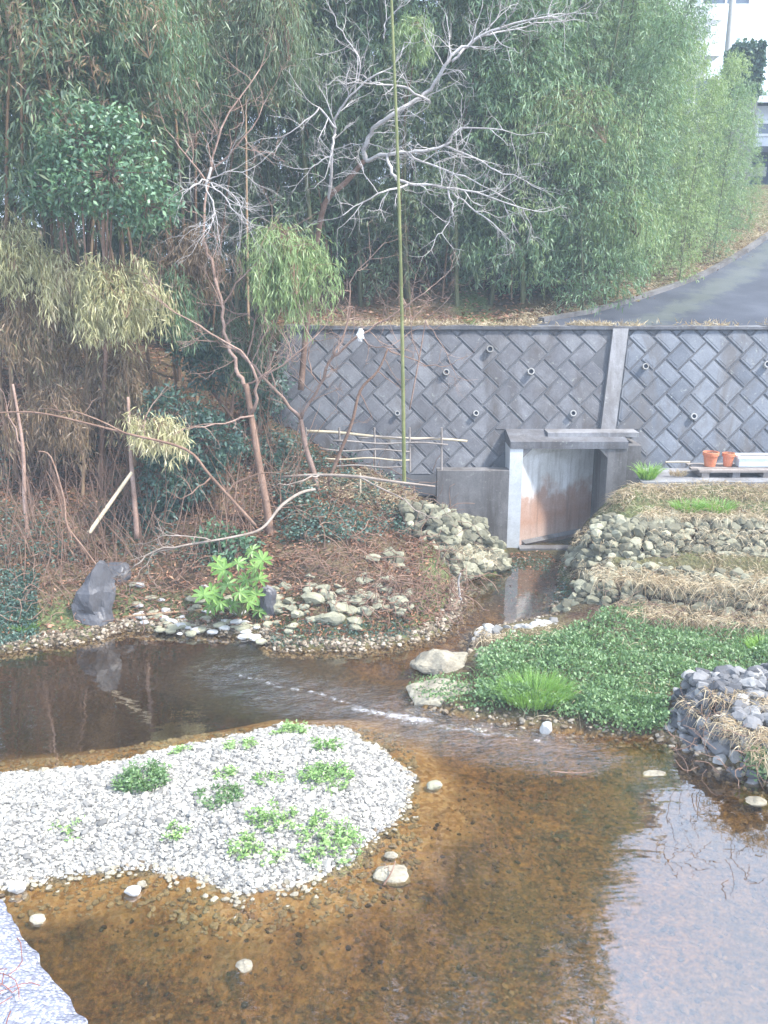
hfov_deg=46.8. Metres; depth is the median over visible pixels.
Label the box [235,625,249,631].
shore stone
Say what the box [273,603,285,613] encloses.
rubble stone
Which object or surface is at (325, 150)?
bamboo
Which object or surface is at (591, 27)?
bamboo
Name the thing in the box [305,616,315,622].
rubble stone
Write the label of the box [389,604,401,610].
rubble stone
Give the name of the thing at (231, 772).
weed clump
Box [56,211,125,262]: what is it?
bamboo
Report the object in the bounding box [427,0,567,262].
bamboo
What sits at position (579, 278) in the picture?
bamboo
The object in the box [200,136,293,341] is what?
bamboo
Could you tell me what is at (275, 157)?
bamboo
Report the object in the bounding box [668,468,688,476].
stone
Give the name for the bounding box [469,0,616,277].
bamboo
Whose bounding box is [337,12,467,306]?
bamboo
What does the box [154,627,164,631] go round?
shore stone
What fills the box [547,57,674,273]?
bamboo
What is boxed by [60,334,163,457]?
bamboo
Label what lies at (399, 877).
stone
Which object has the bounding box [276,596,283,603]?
rubble stone
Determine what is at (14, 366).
bamboo
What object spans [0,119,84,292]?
bamboo
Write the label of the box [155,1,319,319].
bamboo
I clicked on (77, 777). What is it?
gravel
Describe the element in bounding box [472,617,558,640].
rubble wall
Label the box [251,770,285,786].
weed clump
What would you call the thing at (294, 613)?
rubble stone
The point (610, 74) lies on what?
bamboo
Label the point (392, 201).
bamboo
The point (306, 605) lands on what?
rubble stone
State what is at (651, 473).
grass tuft
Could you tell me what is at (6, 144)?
bamboo
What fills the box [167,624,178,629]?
shore stone
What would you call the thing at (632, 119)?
bamboo
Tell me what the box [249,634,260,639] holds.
shore stone
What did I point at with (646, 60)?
bamboo
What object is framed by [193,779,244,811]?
weed clump
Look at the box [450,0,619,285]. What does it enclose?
bamboo
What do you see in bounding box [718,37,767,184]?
evergreen tree
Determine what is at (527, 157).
bamboo
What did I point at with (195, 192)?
bamboo
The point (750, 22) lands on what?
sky
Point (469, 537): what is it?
rubble wall
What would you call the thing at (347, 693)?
water
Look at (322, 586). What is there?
rubble stone
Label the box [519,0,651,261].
bamboo
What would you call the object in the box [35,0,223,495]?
bamboo
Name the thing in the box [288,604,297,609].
rubble stone
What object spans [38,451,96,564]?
fallen branch
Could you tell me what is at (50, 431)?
bamboo
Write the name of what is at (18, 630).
grass tuft
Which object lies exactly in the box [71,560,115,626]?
boulder
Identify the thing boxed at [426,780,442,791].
stone
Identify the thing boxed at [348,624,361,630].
rubble stone
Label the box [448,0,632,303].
bamboo
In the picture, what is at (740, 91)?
bamboo
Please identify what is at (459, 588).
fallen branch
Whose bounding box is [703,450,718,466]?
flower pot
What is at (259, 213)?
bamboo
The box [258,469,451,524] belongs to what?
fallen branch
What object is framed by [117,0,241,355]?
bamboo
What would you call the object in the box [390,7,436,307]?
bamboo
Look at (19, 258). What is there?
bamboo
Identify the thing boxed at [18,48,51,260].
bamboo
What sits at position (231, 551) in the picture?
evergreen shrub
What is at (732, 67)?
bamboo
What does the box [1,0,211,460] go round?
bamboo
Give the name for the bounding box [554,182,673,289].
bamboo
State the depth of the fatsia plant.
9.54 m
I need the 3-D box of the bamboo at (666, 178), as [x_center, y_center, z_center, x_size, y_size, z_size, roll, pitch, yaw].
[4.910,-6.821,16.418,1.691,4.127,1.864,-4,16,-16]
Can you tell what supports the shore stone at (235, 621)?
on the ground at (116, 695)
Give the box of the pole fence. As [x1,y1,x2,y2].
[305,427,466,471]
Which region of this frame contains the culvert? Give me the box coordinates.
[505,429,640,550]
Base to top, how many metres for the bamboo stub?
0.258 m
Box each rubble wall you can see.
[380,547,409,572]
[398,499,511,582]
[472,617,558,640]
[551,561,767,631]
[561,510,767,570]
[663,663,767,788]
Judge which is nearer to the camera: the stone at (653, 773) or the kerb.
the stone at (653, 773)
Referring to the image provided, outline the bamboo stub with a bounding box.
[359,473,360,492]
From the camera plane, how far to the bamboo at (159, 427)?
10.26 m
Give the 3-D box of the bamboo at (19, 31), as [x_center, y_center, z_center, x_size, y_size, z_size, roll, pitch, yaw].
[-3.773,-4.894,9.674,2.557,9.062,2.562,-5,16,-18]
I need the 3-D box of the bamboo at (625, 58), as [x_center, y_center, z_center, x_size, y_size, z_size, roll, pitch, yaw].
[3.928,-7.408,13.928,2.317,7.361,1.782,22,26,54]
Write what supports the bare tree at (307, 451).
on the ground at (116, 695)
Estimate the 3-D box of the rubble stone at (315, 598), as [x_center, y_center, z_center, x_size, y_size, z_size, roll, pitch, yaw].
[-0.775,0.951,9.662,0.279,0.146,0.147,0,15,0]
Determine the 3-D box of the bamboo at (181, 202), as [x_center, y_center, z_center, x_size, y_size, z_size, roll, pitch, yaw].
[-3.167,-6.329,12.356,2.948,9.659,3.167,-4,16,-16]
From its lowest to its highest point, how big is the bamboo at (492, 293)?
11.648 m
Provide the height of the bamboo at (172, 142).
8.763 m
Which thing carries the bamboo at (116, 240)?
on the ground at (116, 695)
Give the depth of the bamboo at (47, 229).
15.11 m
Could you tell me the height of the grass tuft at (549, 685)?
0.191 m
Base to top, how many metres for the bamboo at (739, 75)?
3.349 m
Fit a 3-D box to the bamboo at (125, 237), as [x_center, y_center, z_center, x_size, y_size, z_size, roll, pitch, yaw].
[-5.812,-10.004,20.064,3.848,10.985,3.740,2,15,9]
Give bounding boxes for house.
[668,0,751,174]
[698,95,767,184]
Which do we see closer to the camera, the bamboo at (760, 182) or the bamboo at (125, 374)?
the bamboo at (125, 374)
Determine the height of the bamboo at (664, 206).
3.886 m
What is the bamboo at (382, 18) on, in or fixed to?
on the ground at (116, 695)
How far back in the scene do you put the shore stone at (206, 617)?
9.83 m
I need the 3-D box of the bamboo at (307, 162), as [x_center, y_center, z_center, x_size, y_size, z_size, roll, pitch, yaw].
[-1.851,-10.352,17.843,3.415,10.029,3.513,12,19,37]
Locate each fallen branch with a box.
[0,396,298,526]
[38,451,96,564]
[113,488,315,597]
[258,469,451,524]
[382,859,395,886]
[456,573,461,600]
[550,767,594,773]
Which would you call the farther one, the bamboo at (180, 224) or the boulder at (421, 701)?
the bamboo at (180, 224)
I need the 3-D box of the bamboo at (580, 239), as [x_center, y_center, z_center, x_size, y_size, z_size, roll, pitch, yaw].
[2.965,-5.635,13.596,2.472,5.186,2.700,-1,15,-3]
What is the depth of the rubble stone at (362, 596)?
9.76 m
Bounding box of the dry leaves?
[299,192,767,526]
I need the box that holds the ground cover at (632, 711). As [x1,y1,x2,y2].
[407,602,767,781]
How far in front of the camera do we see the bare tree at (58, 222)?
10.29 m
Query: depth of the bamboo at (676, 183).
16.40 m
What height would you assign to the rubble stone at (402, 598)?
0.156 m
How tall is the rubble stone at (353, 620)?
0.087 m
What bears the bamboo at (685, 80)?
on the ground at (116, 695)
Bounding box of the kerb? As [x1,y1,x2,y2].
[538,232,767,321]
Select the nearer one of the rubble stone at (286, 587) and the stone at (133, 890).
the stone at (133, 890)
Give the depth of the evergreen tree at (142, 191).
9.84 m
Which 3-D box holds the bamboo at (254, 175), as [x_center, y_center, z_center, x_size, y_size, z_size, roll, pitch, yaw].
[-2.783,-8.312,16.640,3.225,10.879,2.941,-1,15,-4]
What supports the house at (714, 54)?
on the ground at (116, 695)
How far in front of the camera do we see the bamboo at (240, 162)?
13.86 m
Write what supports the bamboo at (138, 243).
on the ground at (116, 695)
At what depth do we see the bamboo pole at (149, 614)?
9.90 m
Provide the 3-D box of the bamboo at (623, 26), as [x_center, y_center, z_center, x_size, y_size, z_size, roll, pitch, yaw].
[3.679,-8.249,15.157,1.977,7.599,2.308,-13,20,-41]
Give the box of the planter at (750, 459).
[734,453,767,466]
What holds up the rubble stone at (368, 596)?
on the ground at (116, 695)
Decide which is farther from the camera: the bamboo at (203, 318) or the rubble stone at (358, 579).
the bamboo at (203, 318)
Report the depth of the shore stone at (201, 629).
9.68 m
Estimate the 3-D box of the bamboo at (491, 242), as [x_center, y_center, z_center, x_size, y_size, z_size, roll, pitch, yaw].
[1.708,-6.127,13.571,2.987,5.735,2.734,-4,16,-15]
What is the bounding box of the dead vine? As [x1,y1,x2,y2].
[0,937,39,1023]
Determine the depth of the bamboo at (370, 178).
16.01 m
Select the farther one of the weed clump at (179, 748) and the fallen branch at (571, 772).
the weed clump at (179, 748)
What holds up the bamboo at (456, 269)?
on the ground at (116, 695)
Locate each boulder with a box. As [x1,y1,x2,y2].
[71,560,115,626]
[107,562,130,583]
[260,585,276,616]
[406,678,473,707]
[410,649,467,675]
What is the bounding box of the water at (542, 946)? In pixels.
[98,754,767,1023]
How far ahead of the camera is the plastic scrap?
10.93 m
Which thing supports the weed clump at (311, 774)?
on the gravel at (77, 777)
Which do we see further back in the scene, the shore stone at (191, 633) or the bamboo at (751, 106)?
the bamboo at (751, 106)
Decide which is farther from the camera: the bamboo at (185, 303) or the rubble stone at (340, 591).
the bamboo at (185, 303)
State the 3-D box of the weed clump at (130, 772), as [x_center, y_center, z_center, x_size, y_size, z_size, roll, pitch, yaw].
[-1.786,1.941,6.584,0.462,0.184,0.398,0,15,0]
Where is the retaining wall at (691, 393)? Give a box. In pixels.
[271,324,767,495]
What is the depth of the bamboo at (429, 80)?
16.81 m
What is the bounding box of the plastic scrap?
[356,328,363,340]
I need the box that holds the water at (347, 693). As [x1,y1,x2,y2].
[176,647,613,767]
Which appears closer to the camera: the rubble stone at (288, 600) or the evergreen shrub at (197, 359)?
the rubble stone at (288, 600)
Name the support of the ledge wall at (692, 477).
on the ground at (116, 695)
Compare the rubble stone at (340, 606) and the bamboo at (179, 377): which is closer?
the rubble stone at (340, 606)
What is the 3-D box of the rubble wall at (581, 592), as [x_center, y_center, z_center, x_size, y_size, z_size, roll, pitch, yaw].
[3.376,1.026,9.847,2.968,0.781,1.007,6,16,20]
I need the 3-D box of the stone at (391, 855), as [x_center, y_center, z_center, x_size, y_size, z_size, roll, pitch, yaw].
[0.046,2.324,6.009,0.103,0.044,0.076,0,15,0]
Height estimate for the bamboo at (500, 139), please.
3.992 m
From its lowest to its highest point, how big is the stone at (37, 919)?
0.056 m
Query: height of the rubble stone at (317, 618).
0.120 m
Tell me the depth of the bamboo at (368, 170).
15.25 m
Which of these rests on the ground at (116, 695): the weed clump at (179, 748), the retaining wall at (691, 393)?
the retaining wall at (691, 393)
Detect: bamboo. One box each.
[0,0,101,370]
[0,0,137,390]
[0,0,140,454]
[0,0,147,478]
[0,0,166,416]
[0,0,189,467]
[0,0,218,429]
[0,0,230,455]
[0,0,231,469]
[0,0,234,353]
[0,1,64,201]
[0,5,118,344]
[0,13,45,425]
[0,22,40,222]
[0,45,36,289]
[0,113,28,194]
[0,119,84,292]
[0,153,60,246]
[0,204,60,444]
[0,279,120,424]
[0,378,101,482]
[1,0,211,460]
[1,2,15,373]
[1,33,167,285]
[2,11,60,274]
[4,21,80,314]
[5,1,54,292]
[6,0,85,352]
[8,34,76,269]
[14,171,109,268]
[14,179,94,247]
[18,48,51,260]
[30,247,108,448]
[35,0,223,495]
[44,0,223,351]
[56,0,202,384]
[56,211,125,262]
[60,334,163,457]
[64,7,211,321]
[69,250,181,472]
[77,84,207,270]
[78,0,251,407]
[80,0,240,380]
[80,65,178,265]
[86,2,268,323]
[86,5,201,337]
[94,67,251,310]
[101,7,243,344]
[106,87,203,337]
[110,6,218,324]
[114,404,194,482]
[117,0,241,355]
[130,0,256,344]
[138,0,233,359]
[140,3,337,340]
[141,257,211,443]
[142,217,246,417]
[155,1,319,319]
[156,0,316,370]
[159,118,255,310]
[160,107,274,337]
[162,10,247,340]
[164,18,323,328]
[172,113,301,335]
[180,0,339,327]
[181,0,346,388]
[185,2,320,328]
[186,0,347,350]
[197,77,339,285]
[199,0,323,303]
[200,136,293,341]
[202,306,295,394]
[204,0,392,296]
[207,50,285,311]
[216,3,373,297]
[219,0,359,224]
[223,6,282,226]
[231,11,340,237]
[231,116,319,317]
[234,0,356,305]
[236,213,346,423]
[237,12,336,222]
[243,64,371,272]
[259,0,366,230]
[267,0,422,227]
[275,2,388,181]
[277,0,397,276]
[281,0,436,306]
[283,8,348,219]
[283,57,393,277]
[287,0,388,262]
[300,0,454,298]
[300,2,376,232]
[308,0,396,265]
[308,0,440,276]
[317,0,435,277]
[320,28,422,250]
[322,0,433,232]
[334,0,446,194]
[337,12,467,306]
[343,0,460,230]
[358,0,457,179]
[359,24,467,249]
[361,27,470,280]
[365,0,488,204]
[366,0,507,281]
[370,0,527,305]
[375,0,549,302]
[379,8,473,254]
[385,0,475,242]
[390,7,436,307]
[398,0,575,302]
[400,0,522,265]
[404,0,568,272]
[410,89,499,269]
[416,1,564,280]
[416,83,509,249]
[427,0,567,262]
[431,110,528,278]
[438,21,590,290]
[443,0,596,299]
[444,0,599,304]
[444,2,563,253]
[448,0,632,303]
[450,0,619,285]
[452,6,573,277]
[457,0,592,303]
[462,34,560,299]
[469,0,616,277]
[470,25,578,256]
[474,1,632,281]
[496,0,662,316]
[506,78,648,274]
[517,0,635,279]
[517,0,665,282]
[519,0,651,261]
[533,0,640,273]
[533,0,654,266]
[538,0,636,299]
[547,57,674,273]
[548,0,697,298]
[551,12,674,259]
[554,0,717,306]
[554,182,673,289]
[555,2,636,265]
[560,0,698,249]
[570,0,688,278]
[570,0,703,299]
[576,4,642,262]
[578,1,643,283]
[579,1,659,133]
[580,0,685,273]
[586,0,663,196]
[591,0,672,276]
[596,0,681,244]
[599,32,676,268]
[603,0,668,263]
[607,28,716,281]
[613,0,655,177]
[622,63,700,282]
[626,0,707,242]
[629,61,697,252]
[637,42,694,251]
[637,42,706,234]
[640,0,716,205]
[642,46,709,252]
[642,75,723,269]
[645,0,696,194]
[647,17,722,218]
[650,70,738,283]
[653,75,701,221]
[655,56,746,264]
[657,17,702,200]
[666,47,752,245]
[670,51,714,221]
[671,48,710,212]
[675,53,753,235]
[678,50,741,216]
[681,78,766,261]
[686,74,763,224]
[695,89,763,244]
[698,96,743,218]
[712,112,765,241]
[718,108,763,217]
[720,140,767,232]
[738,161,767,228]
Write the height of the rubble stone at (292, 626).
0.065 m
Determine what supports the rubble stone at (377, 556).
on the ground at (116, 695)
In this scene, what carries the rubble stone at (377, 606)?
on the ground at (116, 695)
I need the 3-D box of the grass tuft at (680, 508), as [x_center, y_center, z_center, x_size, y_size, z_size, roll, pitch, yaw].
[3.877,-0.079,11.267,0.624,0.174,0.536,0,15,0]
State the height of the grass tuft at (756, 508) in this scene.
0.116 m
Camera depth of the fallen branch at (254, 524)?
9.94 m
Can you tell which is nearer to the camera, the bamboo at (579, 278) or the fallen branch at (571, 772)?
the fallen branch at (571, 772)
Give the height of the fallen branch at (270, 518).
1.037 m
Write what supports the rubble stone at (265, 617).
on the ground at (116, 695)
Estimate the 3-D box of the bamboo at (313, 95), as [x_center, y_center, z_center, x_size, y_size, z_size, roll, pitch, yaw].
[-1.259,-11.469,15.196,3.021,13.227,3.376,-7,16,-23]
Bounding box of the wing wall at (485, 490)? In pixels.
[436,467,508,547]
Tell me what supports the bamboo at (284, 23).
on the ground at (116, 695)
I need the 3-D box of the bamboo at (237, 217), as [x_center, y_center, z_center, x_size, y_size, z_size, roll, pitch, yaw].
[-3.780,-9.201,19.890,3.681,10.812,3.787,-11,18,-35]
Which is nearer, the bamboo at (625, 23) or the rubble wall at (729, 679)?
the rubble wall at (729, 679)
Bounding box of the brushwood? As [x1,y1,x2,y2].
[0,352,767,794]
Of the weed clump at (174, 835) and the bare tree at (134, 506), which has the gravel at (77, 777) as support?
the weed clump at (174, 835)
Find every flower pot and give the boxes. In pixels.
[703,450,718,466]
[722,452,735,466]
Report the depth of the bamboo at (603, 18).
14.02 m
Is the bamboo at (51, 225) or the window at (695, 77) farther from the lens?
the window at (695, 77)
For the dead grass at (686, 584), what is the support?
on the ground at (116, 695)
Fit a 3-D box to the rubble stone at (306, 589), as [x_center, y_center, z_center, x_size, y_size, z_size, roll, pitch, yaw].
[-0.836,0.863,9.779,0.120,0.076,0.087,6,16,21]
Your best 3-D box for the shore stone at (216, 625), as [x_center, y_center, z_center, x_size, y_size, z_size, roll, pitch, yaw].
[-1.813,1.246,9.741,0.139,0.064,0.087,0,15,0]
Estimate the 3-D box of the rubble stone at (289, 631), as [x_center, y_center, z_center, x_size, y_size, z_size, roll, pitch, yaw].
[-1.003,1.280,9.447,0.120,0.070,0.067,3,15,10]
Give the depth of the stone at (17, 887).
5.63 m
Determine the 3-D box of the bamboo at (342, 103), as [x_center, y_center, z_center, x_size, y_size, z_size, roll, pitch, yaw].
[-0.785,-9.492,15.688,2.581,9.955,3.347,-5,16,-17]
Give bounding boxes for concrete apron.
[0,899,87,1023]
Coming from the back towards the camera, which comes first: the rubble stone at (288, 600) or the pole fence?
the pole fence
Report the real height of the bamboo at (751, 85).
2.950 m
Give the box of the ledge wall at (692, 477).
[636,468,767,487]
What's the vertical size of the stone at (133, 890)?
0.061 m
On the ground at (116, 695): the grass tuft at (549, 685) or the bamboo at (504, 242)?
the bamboo at (504, 242)
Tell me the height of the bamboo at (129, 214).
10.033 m
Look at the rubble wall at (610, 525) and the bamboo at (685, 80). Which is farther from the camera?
the bamboo at (685, 80)
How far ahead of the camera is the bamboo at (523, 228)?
13.86 m
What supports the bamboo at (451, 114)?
on the ground at (116, 695)
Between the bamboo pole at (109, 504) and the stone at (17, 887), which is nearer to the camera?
the stone at (17, 887)
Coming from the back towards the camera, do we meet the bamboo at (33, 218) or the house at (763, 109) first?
the house at (763, 109)
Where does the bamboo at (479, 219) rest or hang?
on the ground at (116, 695)
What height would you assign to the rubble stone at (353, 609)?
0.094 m
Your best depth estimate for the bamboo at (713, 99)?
18.31 m
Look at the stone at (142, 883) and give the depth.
5.68 m
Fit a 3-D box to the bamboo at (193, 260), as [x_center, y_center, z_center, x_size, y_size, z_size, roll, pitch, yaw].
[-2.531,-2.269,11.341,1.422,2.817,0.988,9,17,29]
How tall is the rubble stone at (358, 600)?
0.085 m
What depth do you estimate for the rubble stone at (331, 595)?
9.69 m
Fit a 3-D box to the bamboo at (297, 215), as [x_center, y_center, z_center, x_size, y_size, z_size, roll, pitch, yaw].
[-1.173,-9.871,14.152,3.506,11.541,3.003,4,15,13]
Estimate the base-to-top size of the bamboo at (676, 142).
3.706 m
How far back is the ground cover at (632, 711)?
8.41 m
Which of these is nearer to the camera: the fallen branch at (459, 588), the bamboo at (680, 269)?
the fallen branch at (459, 588)
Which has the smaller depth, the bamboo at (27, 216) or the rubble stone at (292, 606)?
the rubble stone at (292, 606)
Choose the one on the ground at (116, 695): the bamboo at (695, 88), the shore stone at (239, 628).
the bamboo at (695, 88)
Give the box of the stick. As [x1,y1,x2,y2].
[665,461,689,462]
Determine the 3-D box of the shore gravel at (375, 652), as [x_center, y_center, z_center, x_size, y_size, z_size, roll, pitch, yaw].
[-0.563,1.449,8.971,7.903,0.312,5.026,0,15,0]
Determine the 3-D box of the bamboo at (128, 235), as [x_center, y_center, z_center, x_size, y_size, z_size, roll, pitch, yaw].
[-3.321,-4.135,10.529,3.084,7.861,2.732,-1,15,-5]
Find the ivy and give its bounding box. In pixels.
[0,387,571,646]
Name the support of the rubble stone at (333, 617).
on the ground at (116, 695)
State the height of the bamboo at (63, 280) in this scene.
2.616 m
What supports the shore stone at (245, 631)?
on the ground at (116, 695)
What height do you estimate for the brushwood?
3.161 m
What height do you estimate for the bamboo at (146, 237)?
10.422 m
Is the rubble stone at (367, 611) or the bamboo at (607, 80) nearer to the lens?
the rubble stone at (367, 611)
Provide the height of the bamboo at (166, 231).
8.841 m
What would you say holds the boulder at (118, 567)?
on the ground at (116, 695)
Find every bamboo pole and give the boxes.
[87,471,132,533]
[128,608,207,616]
[390,0,405,481]
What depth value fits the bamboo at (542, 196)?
15.51 m
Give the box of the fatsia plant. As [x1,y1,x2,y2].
[191,544,272,618]
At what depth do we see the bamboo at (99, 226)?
13.62 m
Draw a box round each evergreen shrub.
[130,381,253,535]
[164,324,298,467]
[185,516,267,569]
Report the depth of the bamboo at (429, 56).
17.39 m
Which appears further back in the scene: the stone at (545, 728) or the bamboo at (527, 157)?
the bamboo at (527, 157)
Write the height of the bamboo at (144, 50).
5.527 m
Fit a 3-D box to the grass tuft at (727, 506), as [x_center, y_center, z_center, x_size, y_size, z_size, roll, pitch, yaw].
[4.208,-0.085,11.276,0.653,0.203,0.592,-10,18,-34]
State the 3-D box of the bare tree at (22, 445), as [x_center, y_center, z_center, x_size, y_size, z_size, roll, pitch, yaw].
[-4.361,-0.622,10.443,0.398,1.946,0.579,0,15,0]
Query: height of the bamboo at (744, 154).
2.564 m
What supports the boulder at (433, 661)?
on the ground at (116, 695)
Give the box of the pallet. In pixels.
[686,463,767,477]
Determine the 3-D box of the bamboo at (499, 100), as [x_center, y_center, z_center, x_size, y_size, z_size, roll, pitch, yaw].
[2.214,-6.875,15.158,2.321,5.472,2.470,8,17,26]
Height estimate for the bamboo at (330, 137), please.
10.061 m
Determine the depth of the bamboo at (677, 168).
16.70 m
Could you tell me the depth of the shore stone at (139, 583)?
10.18 m
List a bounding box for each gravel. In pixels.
[0,565,767,801]
[0,721,416,895]
[0,724,422,939]
[0,725,416,897]
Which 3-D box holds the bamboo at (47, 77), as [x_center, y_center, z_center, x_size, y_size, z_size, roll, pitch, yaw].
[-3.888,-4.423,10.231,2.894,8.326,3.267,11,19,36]
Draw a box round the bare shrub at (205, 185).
[129,93,299,281]
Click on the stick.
(677, 461)
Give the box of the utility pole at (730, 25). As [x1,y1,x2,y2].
[714,0,735,176]
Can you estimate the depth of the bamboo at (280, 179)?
22.89 m
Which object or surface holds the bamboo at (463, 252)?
on the ground at (116, 695)
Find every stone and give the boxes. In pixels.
[7,881,25,893]
[29,914,45,924]
[124,885,140,896]
[135,582,144,586]
[137,880,146,887]
[152,613,163,618]
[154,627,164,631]
[161,608,170,611]
[165,628,175,633]
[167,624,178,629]
[185,595,196,600]
[185,630,195,636]
[190,627,199,633]
[192,604,201,608]
[193,597,205,603]
[196,626,206,632]
[199,615,211,619]
[207,629,217,633]
[213,623,222,627]
[219,625,229,630]
[230,619,241,623]
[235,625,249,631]
[235,959,252,973]
[237,634,246,639]
[240,629,250,633]
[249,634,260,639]
[255,638,266,644]
[262,615,270,620]
[262,621,273,626]
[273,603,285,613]
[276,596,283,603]
[281,583,290,590]
[283,597,293,603]
[284,629,293,634]
[285,622,298,628]
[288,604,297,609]
[291,609,300,617]
[299,604,309,609]
[300,592,325,604]
[303,587,311,592]
[305,583,317,586]
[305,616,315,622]
[314,613,327,623]
[315,584,329,590]
[319,591,336,600]
[321,611,345,623]
[329,600,347,612]
[335,588,347,594]
[345,605,357,614]
[346,616,362,624]
[348,598,361,605]
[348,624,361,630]
[355,577,366,583]
[357,593,367,599]
[360,606,374,615]
[361,577,373,582]
[364,554,380,561]
[366,592,379,599]
[372,602,383,609]
[373,864,410,887]
[377,588,385,592]
[383,851,397,859]
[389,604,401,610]
[391,593,409,606]
[393,611,403,616]
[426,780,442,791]
[539,721,551,735]
[642,770,666,777]
[745,796,767,806]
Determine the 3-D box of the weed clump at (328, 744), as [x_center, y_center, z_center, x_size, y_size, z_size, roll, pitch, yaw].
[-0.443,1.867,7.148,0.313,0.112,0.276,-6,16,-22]
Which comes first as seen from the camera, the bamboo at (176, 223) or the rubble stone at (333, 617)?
the rubble stone at (333, 617)
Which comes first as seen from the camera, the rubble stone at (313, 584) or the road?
the rubble stone at (313, 584)
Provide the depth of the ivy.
10.67 m
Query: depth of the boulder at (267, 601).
9.74 m
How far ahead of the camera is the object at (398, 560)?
10.45 m
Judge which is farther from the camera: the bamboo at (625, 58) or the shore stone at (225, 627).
the bamboo at (625, 58)
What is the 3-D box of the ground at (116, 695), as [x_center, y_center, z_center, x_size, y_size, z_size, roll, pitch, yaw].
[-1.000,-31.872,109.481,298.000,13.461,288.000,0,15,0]
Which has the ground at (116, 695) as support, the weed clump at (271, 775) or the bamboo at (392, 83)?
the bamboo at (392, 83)
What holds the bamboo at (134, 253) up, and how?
on the ground at (116, 695)
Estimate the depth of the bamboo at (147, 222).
17.39 m
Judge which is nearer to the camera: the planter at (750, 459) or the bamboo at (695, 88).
the planter at (750, 459)
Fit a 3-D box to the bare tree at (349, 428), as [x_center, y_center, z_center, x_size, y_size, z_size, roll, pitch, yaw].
[0.212,-1.335,11.534,1.984,2.044,0.352,0,15,0]
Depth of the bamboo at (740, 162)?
18.55 m
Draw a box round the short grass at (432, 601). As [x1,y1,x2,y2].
[3,483,743,640]
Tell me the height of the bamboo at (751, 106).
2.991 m
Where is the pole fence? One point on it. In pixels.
(374, 436)
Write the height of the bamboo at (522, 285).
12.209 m
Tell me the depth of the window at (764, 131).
24.57 m
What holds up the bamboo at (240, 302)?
on the ground at (116, 695)
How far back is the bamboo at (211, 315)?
17.69 m
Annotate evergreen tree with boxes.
[11,81,187,491]
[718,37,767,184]
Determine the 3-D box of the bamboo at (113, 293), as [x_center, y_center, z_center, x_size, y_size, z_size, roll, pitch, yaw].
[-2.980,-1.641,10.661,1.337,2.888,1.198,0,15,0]
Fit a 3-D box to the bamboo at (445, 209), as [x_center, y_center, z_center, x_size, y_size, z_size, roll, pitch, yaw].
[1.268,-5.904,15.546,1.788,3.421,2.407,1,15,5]
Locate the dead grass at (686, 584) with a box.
[437,198,767,786]
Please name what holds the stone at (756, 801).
in the water at (347, 693)
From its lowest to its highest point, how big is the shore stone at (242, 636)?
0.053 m
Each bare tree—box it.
[0,3,65,268]
[0,384,29,539]
[116,15,339,534]
[127,384,177,538]
[129,211,460,492]
[222,0,620,390]
[326,335,478,483]
[398,242,476,409]
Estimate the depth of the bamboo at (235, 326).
11.36 m
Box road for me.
[538,239,767,324]
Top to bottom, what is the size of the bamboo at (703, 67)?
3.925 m
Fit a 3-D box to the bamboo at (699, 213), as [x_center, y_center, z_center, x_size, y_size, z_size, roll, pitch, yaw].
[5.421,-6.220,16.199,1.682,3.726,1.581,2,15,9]
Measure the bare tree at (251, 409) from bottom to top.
6.206 m
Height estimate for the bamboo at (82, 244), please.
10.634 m
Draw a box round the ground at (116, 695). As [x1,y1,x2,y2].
[0,183,767,1023]
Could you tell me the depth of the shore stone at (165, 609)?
9.93 m
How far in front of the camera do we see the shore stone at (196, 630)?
9.66 m
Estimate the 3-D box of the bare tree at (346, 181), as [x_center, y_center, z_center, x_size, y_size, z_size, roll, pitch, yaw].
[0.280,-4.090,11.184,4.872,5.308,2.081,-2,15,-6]
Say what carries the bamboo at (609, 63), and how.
on the ground at (116, 695)
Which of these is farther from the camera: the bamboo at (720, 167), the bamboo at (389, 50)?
the bamboo at (720, 167)
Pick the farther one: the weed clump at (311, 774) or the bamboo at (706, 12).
the bamboo at (706, 12)
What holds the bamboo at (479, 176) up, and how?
on the ground at (116, 695)
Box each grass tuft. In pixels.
[8,622,39,632]
[489,665,581,709]
[627,460,668,479]
[666,498,713,513]
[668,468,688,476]
[692,495,738,514]
[740,503,767,515]
[743,634,767,653]
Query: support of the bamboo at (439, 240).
on the ground at (116, 695)
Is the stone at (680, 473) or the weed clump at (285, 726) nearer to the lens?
the weed clump at (285, 726)
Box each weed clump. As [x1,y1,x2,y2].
[49,815,84,840]
[110,757,171,793]
[160,819,190,840]
[167,742,194,754]
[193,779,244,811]
[212,764,239,779]
[221,736,258,750]
[225,829,266,860]
[244,796,303,837]
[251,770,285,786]
[260,846,289,866]
[269,719,310,734]
[295,806,365,869]
[296,759,354,795]
[307,736,346,751]
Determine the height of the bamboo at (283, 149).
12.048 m
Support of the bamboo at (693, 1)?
on the ground at (116, 695)
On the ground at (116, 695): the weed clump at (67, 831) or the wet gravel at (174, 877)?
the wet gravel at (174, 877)
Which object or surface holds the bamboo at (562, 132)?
on the ground at (116, 695)
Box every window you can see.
[691,77,718,122]
[700,0,751,6]
[755,121,767,135]

